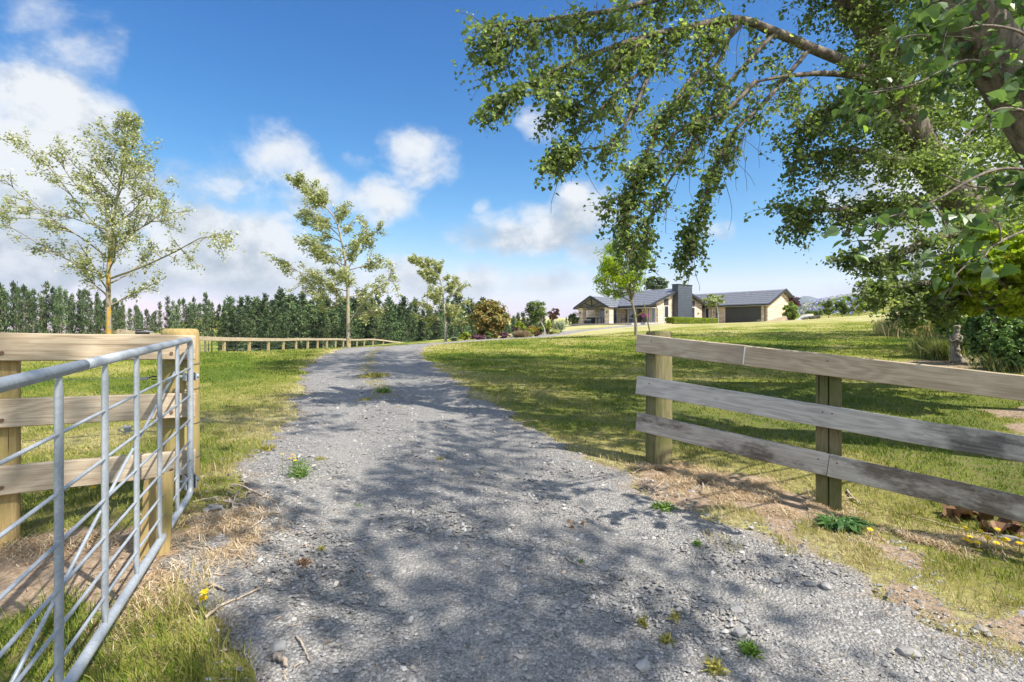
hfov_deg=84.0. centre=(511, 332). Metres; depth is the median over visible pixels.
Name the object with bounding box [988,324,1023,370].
evergreen shrub
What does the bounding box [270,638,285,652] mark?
stone
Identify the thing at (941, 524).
fallen stick
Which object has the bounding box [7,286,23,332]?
pine tree
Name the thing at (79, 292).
pine tree
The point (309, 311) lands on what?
pine tree
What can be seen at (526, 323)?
pine tree
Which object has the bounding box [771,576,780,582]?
stone
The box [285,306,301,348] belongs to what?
pine tree
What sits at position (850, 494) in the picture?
fallen stick
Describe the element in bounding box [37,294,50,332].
pine tree
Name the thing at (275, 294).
pine tree
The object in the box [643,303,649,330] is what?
tree stake
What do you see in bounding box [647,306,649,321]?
window
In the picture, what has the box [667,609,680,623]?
weed
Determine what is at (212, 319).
pine tree
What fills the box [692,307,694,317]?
window
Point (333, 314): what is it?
pine tree
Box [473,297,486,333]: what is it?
pine tree
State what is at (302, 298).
pine tree
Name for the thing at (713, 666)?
weed
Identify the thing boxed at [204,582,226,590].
fallen stick
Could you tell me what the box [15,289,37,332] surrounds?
pine tree
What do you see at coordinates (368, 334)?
pine tree
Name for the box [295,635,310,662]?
fallen stick
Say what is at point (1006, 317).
evergreen shrub
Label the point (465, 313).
pine tree
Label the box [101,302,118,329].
pine tree
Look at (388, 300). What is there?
pine tree
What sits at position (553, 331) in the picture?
shrub
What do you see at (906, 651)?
stone
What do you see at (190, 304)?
pine tree
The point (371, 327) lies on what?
pine tree
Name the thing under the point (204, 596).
yellow flower
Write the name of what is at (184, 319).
pine tree
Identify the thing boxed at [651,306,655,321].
window
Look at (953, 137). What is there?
poplar tree
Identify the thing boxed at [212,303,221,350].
pine tree
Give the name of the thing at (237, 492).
fallen stick
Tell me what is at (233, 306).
pine tree
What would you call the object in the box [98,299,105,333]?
pine tree
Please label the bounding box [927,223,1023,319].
maple tree
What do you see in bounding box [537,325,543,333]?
shrub
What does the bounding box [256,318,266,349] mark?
pine tree
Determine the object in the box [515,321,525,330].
conifer shrub
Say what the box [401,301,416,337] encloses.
pine tree
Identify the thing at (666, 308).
window
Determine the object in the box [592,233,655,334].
maple tree
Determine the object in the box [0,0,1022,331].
sky
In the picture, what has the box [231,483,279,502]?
fallen stick
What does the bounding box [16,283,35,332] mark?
pine tree
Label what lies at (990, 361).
tall grass
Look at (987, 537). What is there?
yellow flower
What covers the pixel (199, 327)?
pine tree
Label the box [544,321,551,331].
shrub
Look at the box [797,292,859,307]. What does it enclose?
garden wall
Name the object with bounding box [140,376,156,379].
gate handle
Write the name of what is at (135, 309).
pine tree
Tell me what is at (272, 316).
pine tree
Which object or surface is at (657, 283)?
cypress tree
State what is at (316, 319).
pine tree
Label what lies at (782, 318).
garden wall
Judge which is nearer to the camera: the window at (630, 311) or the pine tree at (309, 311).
the window at (630, 311)
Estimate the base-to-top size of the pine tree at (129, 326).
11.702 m
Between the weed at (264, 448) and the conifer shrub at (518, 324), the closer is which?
the weed at (264, 448)
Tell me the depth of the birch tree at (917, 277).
24.75 m
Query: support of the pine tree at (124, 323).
on the ground at (794, 499)
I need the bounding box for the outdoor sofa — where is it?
[584,317,594,323]
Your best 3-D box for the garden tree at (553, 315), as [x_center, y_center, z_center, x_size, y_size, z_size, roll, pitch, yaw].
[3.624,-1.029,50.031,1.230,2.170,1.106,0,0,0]
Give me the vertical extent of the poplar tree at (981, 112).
16.118 m
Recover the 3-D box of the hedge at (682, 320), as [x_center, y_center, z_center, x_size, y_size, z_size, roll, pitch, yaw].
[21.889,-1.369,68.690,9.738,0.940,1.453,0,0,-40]
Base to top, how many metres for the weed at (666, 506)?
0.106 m
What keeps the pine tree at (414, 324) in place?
on the ground at (794, 499)
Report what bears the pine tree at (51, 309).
on the ground at (794, 499)
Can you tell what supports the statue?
on the ground at (794, 499)
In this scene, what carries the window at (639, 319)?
in the house
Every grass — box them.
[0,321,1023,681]
[0,453,1023,681]
[513,329,530,337]
[865,315,944,337]
[897,332,971,360]
[965,352,1023,372]
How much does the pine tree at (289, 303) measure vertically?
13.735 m
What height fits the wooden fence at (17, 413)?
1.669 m
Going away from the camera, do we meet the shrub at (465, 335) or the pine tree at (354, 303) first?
the shrub at (465, 335)
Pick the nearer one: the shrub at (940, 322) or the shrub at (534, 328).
the shrub at (940, 322)
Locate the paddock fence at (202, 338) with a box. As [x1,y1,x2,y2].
[112,329,402,351]
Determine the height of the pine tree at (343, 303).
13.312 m
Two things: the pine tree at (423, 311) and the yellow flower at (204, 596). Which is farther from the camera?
the pine tree at (423, 311)
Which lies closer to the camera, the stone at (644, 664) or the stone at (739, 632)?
the stone at (644, 664)
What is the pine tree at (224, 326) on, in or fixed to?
on the ground at (794, 499)
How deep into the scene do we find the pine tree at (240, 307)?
127.27 m
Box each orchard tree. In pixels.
[821,300,835,317]
[834,299,848,316]
[849,300,865,315]
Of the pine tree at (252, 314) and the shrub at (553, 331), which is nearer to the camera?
the shrub at (553, 331)
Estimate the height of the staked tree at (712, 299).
3.354 m
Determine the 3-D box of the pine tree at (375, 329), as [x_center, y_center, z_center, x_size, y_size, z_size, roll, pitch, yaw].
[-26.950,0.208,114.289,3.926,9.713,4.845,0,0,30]
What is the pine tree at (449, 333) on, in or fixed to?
on the ground at (794, 499)
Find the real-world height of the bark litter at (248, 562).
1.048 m
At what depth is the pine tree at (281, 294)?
125.91 m
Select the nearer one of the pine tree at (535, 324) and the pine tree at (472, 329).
the pine tree at (472, 329)
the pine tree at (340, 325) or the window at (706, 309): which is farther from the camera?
the pine tree at (340, 325)
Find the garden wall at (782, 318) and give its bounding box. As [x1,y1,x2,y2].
[765,314,813,321]
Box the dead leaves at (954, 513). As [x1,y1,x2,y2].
[942,504,993,524]
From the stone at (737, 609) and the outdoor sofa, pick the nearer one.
the stone at (737, 609)
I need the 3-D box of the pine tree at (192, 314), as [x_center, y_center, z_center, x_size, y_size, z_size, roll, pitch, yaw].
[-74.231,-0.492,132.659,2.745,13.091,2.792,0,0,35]
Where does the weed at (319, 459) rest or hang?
on the driveway
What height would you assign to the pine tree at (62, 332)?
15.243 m
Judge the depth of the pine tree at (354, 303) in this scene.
119.53 m
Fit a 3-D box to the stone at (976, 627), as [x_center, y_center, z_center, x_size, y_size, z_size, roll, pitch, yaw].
[2.236,1.421,2.718,0.087,0.040,0.066,0,0,-24]
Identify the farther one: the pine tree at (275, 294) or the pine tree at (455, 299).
the pine tree at (455, 299)
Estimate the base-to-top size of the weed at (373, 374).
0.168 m
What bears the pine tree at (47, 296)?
on the ground at (794, 499)
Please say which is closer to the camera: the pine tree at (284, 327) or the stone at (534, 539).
the stone at (534, 539)
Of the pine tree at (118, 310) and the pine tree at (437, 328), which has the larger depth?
the pine tree at (118, 310)
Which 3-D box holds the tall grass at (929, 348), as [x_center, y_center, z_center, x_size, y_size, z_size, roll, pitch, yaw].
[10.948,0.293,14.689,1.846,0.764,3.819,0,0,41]
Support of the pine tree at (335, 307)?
on the ground at (794, 499)
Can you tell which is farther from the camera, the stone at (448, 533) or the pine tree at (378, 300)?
the pine tree at (378, 300)
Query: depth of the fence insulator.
3.50 m
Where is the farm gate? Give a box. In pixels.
[0,337,198,681]
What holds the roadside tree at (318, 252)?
on the ground at (794, 499)
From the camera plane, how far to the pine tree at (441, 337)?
122.63 m
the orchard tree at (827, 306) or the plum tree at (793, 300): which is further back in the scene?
the plum tree at (793, 300)
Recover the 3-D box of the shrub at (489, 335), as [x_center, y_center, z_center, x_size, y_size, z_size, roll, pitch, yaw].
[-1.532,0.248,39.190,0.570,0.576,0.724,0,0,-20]
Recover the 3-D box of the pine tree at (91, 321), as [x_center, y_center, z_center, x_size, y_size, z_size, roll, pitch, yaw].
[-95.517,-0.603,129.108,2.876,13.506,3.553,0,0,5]
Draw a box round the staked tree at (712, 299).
[702,294,724,322]
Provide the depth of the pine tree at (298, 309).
116.05 m
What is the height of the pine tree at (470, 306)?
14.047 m
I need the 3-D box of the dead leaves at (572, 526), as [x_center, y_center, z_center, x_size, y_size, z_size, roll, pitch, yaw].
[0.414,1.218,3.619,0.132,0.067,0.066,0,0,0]
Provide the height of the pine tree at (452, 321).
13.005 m
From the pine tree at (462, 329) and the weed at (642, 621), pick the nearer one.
the weed at (642, 621)
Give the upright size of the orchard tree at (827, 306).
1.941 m
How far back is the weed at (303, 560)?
2.85 m
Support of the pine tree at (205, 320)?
on the ground at (794, 499)
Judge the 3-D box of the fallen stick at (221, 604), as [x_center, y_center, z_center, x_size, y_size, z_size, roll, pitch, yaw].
[-1.219,1.179,2.489,0.028,0.043,0.256,0,0,34]
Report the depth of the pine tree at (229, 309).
130.17 m
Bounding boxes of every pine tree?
[0,287,11,332]
[0,290,12,331]
[7,280,20,329]
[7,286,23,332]
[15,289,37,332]
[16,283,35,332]
[28,288,46,332]
[37,280,51,331]
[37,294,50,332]
[45,286,59,333]
[48,297,64,333]
[49,285,70,333]
[55,288,73,333]
[64,299,75,332]
[65,293,78,333]
[72,288,92,333]
[72,288,92,333]
[85,291,96,332]
[85,302,94,333]
[92,292,104,333]
[92,300,103,333]
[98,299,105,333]
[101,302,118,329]
[111,298,118,328]
[114,300,123,329]
[117,300,126,329]
[126,308,135,330]
[132,305,146,330]
[142,309,154,332]
[149,313,155,332]
[152,310,157,332]
[154,301,163,333]
[162,296,172,328]
[168,299,183,328]
[168,300,178,328]
[180,298,189,328]
[182,302,194,328]
[184,307,193,328]
[187,303,197,328]
[191,297,197,324]
[193,303,204,351]
[200,291,210,351]
[200,306,210,351]
[206,302,215,351]
[207,300,217,350]
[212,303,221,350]
[212,311,231,350]
[216,304,238,346]
[217,295,237,350]
[220,299,226,334]
[229,295,255,346]
[231,295,259,346]
[231,315,247,350]
[237,313,256,349]
[240,308,260,350]
[247,296,263,347]
[253,292,269,346]
[254,307,271,349]
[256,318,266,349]
[257,293,285,337]
[258,303,278,350]
[262,298,280,341]
[264,311,292,349]
[270,316,294,349]
[274,286,287,315]
[279,295,294,348]
[280,311,298,345]
[281,293,308,343]
[281,295,297,333]
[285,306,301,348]
[293,303,317,348]
[296,304,308,348]
[299,303,319,347]
[314,299,326,346]
[315,307,337,347]
[317,314,336,346]
[323,298,332,340]
[327,308,341,346]
[328,305,341,345]
[331,296,354,346]
[331,309,358,345]
[337,314,356,346]
[350,313,360,346]
[351,296,359,345]
[351,311,371,345]
[358,287,369,334]
[358,301,376,345]
[363,306,385,344]
[368,298,384,343]
[368,314,386,344]
[373,291,385,338]
[379,311,396,343]
[380,303,391,342]
[383,294,394,342]
[383,303,400,337]
[384,308,402,343]
[389,305,405,341]
[395,317,409,341]
[399,295,409,336]
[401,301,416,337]
[403,309,418,341]
[406,310,420,341]
[411,329,418,341]
[412,297,428,339]
[415,313,428,340]
[416,308,427,336]
[420,316,434,340]
[424,308,439,338]
[428,309,436,339]
[431,312,443,339]
[431,317,450,339]
[433,301,443,339]
[443,298,459,335]
[447,292,476,334]
[447,300,459,337]
[447,325,452,338]
[453,314,470,336]
[458,308,470,336]
[465,297,476,334]
[470,321,475,334]
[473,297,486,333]
[511,318,514,331]
[515,312,520,322]
[519,311,526,329]
[523,317,528,330]
[526,305,539,328]
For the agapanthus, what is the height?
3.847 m
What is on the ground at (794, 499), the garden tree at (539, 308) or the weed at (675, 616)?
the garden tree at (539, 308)
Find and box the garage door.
[725,306,760,322]
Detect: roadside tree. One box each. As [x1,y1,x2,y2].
[0,108,244,333]
[260,169,401,346]
[407,253,471,341]
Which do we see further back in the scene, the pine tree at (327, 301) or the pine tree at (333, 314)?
the pine tree at (327, 301)
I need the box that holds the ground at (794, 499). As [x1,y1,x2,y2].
[0,291,1023,681]
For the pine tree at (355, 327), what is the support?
on the ground at (794, 499)
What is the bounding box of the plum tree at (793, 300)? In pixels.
[789,296,800,305]
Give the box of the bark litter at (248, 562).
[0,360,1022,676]
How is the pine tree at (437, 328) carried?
on the ground at (794, 499)
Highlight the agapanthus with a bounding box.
[798,294,871,315]
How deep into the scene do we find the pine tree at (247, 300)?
130.78 m
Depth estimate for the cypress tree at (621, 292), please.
123.71 m
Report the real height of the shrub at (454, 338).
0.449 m
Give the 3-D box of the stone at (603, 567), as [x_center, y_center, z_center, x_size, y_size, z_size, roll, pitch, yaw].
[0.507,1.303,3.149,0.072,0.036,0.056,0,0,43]
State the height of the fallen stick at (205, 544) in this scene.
0.045 m
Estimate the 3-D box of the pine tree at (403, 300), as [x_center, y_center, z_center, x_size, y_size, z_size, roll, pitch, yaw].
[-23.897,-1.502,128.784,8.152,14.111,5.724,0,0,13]
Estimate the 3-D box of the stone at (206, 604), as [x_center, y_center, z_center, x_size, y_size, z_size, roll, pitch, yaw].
[-1.329,1.182,2.463,0.064,0.039,0.066,0,0,3]
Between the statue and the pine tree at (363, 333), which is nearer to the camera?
the statue
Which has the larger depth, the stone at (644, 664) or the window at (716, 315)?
the window at (716, 315)
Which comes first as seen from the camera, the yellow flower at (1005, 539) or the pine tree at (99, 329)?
the yellow flower at (1005, 539)
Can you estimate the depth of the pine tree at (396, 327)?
111.87 m
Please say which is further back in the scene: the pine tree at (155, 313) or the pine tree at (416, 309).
the pine tree at (155, 313)
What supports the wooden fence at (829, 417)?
on the ground at (794, 499)
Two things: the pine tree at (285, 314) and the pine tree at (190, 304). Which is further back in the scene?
the pine tree at (190, 304)
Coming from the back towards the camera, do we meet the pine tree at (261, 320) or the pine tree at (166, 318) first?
the pine tree at (166, 318)
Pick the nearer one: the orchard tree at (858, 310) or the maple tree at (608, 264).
the maple tree at (608, 264)
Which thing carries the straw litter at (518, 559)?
on the driveway
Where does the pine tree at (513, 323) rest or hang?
on the ground at (794, 499)
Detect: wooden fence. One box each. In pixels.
[0,329,200,545]
[635,331,1023,522]
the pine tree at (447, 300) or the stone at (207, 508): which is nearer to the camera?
the stone at (207, 508)
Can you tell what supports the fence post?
on the ground at (794, 499)
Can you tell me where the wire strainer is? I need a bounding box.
[118,425,132,432]
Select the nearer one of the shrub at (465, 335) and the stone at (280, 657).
the stone at (280, 657)
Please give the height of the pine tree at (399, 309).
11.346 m
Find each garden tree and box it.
[522,300,547,334]
[547,308,559,321]
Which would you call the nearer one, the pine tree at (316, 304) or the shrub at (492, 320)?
the shrub at (492, 320)
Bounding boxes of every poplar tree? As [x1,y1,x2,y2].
[451,0,1023,337]
[823,0,1023,302]
[913,7,1019,197]
[937,91,1021,218]
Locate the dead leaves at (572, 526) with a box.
[567,519,587,527]
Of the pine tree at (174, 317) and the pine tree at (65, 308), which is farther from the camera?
the pine tree at (174, 317)
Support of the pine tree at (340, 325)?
on the ground at (794, 499)
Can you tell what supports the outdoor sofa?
on the house
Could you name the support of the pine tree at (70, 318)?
on the ground at (794, 499)
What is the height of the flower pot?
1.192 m
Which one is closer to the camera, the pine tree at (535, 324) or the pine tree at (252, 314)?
the pine tree at (252, 314)
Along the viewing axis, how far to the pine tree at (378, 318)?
125.62 m
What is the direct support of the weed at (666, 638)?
on the driveway
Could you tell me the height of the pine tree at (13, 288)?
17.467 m
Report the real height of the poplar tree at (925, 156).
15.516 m
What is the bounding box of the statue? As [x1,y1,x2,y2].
[949,325,965,361]
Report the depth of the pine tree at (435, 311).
130.35 m
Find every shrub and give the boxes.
[449,337,458,340]
[458,332,471,339]
[468,298,512,338]
[469,334,486,339]
[485,331,493,338]
[498,332,510,337]
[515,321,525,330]
[528,325,539,332]
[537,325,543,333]
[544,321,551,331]
[548,329,560,333]
[567,312,579,325]
[782,301,798,319]
[814,308,823,318]
[928,293,966,334]
[934,297,972,354]
[958,300,1022,363]
[984,288,1023,326]
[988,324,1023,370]
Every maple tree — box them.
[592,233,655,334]
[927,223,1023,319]
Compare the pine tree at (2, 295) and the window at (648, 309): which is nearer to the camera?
the window at (648, 309)
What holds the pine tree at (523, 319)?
on the ground at (794, 499)
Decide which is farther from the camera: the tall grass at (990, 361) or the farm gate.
the tall grass at (990, 361)
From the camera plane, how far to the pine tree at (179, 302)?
130.64 m
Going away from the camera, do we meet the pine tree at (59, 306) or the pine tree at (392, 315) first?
the pine tree at (59, 306)
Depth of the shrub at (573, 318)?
71.83 m
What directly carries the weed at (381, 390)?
on the driveway
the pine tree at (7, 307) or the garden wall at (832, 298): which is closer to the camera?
the garden wall at (832, 298)
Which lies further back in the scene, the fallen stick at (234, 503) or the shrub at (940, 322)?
the shrub at (940, 322)
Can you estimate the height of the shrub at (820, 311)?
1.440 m
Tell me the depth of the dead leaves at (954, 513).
4.10 m
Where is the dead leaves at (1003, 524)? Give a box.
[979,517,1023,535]
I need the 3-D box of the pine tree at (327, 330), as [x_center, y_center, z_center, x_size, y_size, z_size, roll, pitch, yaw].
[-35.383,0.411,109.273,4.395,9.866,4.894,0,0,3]
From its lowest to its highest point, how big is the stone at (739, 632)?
0.036 m
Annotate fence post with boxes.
[140,470,174,559]
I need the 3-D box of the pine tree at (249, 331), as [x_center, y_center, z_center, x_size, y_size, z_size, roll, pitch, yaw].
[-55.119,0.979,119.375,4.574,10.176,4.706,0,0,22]
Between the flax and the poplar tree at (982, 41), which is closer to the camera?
the poplar tree at (982, 41)
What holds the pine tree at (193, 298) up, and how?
on the ground at (794, 499)
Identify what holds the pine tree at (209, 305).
on the ground at (794, 499)
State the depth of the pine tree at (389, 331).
109.08 m
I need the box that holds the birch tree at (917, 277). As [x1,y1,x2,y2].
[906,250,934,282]
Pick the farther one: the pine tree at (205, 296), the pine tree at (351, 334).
the pine tree at (205, 296)
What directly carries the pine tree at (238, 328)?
on the ground at (794, 499)
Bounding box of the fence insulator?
[135,329,152,333]
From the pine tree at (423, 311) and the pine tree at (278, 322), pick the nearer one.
the pine tree at (278, 322)
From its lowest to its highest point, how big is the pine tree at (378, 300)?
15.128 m
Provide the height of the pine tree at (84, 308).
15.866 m
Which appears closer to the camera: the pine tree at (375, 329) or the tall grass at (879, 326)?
the tall grass at (879, 326)
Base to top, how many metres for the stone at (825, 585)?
0.058 m
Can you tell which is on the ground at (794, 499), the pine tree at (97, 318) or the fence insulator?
the pine tree at (97, 318)
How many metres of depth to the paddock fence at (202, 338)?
38.05 m
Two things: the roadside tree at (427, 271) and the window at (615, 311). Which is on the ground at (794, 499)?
the roadside tree at (427, 271)
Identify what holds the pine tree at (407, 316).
on the ground at (794, 499)
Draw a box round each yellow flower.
[198,588,208,614]
[962,526,999,553]
[994,527,1022,557]
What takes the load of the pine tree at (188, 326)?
on the ground at (794, 499)
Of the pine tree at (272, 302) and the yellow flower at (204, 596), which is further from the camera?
the pine tree at (272, 302)
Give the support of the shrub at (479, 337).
on the ground at (794, 499)
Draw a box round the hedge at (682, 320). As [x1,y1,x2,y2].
[665,316,717,323]
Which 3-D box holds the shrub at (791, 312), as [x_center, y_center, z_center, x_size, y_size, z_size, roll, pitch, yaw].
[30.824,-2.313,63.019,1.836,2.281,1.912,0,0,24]
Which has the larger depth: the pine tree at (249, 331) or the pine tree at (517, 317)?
the pine tree at (517, 317)
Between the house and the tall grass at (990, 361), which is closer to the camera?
the tall grass at (990, 361)
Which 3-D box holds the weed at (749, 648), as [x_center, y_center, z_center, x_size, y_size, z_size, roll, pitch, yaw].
[1.034,1.382,2.491,0.144,0.101,0.147,0,0,0]
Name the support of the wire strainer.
attached to the wooden fence at (17, 413)
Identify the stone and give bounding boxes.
[197,599,211,609]
[202,507,211,511]
[211,505,222,509]
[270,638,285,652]
[273,652,287,666]
[382,569,392,574]
[445,531,452,535]
[530,537,539,541]
[597,563,608,570]
[635,658,651,671]
[730,606,743,612]
[732,627,750,637]
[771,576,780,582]
[804,580,816,586]
[812,576,831,589]
[896,645,921,657]
[972,624,988,633]
[989,525,1023,546]
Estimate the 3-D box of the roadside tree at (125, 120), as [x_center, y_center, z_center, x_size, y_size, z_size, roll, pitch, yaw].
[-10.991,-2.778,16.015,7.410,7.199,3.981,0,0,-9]
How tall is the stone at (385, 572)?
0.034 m
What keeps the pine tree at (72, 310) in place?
on the ground at (794, 499)
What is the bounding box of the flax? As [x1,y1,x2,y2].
[552,319,567,331]
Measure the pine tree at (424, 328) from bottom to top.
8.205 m
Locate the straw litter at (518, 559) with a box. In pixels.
[182,383,1020,681]
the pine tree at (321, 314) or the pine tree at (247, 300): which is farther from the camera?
the pine tree at (247, 300)
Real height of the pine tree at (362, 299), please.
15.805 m
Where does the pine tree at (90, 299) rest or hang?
on the ground at (794, 499)
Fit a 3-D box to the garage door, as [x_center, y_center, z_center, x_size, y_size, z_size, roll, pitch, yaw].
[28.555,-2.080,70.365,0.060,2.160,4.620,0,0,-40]
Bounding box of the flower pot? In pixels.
[641,313,648,321]
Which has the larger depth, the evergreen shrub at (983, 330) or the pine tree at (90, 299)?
the pine tree at (90, 299)
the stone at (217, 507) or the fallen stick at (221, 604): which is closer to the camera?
the fallen stick at (221, 604)
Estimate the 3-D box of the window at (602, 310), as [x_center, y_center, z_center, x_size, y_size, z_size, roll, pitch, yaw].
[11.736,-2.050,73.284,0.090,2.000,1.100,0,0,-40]
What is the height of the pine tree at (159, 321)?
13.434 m
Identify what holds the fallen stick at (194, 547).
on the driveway
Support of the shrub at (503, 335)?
on the ground at (794, 499)
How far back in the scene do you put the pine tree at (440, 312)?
125.25 m
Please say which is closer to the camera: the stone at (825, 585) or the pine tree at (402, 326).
the stone at (825, 585)
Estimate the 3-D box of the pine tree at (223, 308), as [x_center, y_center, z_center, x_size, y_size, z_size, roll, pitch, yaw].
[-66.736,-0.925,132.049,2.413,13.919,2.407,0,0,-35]
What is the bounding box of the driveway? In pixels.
[159,324,1023,681]
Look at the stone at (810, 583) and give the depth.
3.08 m
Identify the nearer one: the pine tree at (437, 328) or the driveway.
the driveway
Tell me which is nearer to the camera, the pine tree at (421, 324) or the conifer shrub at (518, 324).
the conifer shrub at (518, 324)
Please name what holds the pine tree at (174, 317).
on the ground at (794, 499)
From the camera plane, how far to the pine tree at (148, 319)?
130.12 m
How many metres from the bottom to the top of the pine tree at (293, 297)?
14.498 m
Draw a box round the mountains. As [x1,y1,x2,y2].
[798,294,842,303]
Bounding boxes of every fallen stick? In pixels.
[180,525,213,550]
[186,544,208,549]
[198,573,226,575]
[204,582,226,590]
[205,587,261,617]
[223,500,267,531]
[230,489,240,525]
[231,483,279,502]
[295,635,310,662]
[844,489,861,504]
[898,512,992,534]
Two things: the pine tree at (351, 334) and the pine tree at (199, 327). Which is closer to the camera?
the pine tree at (351, 334)
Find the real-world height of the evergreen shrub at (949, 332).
1.962 m
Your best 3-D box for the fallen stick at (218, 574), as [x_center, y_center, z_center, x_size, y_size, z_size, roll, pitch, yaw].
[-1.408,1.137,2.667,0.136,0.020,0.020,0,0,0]
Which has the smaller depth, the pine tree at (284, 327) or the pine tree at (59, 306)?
the pine tree at (284, 327)
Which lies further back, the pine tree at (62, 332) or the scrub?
the pine tree at (62, 332)
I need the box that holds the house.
[569,284,801,325]
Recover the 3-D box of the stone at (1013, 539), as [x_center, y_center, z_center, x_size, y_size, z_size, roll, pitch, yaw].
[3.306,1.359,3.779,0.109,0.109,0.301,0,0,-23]
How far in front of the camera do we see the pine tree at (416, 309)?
128.73 m
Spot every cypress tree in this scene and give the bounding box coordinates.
[606,285,639,297]
[642,276,669,289]
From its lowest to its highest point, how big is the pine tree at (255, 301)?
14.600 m
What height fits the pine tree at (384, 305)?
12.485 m
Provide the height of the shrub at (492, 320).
3.054 m
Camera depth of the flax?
45.82 m
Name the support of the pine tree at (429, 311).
on the ground at (794, 499)
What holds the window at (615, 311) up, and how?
in the house
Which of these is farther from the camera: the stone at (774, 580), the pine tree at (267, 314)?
the pine tree at (267, 314)
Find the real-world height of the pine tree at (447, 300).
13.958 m
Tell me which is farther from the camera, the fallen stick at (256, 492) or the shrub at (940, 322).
the shrub at (940, 322)
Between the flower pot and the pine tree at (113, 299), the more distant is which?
the pine tree at (113, 299)
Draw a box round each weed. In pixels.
[256,442,276,451]
[282,453,315,477]
[294,555,314,567]
[311,455,328,460]
[356,371,392,377]
[375,386,391,392]
[634,611,648,627]
[651,499,679,512]
[657,630,678,646]
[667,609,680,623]
[691,538,702,545]
[699,654,730,678]
[735,637,766,659]
[810,511,873,535]
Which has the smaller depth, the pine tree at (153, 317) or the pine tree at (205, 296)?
the pine tree at (153, 317)
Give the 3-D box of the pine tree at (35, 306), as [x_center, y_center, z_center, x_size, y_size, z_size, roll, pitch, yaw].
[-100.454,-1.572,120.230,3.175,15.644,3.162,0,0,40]
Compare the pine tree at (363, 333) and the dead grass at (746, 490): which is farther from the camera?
the pine tree at (363, 333)
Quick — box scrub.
[227,342,260,350]
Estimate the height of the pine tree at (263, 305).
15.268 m
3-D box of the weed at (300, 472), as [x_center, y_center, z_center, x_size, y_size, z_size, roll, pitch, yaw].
[-1.528,0.958,4.063,0.281,0.193,0.218,0,0,0]
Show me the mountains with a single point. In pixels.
(803, 299)
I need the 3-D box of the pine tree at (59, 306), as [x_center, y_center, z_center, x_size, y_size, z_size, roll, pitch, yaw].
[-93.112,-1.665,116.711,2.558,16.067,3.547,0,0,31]
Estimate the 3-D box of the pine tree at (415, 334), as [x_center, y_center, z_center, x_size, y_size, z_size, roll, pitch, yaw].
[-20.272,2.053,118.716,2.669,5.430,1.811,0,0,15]
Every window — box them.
[600,308,604,322]
[613,308,617,322]
[628,307,634,322]
[636,307,642,322]
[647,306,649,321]
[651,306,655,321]
[664,306,668,321]
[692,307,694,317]
[705,308,708,317]
[715,308,718,317]
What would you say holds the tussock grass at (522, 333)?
on the ground at (794, 499)
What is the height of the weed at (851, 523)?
0.105 m
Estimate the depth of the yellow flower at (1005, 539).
3.60 m

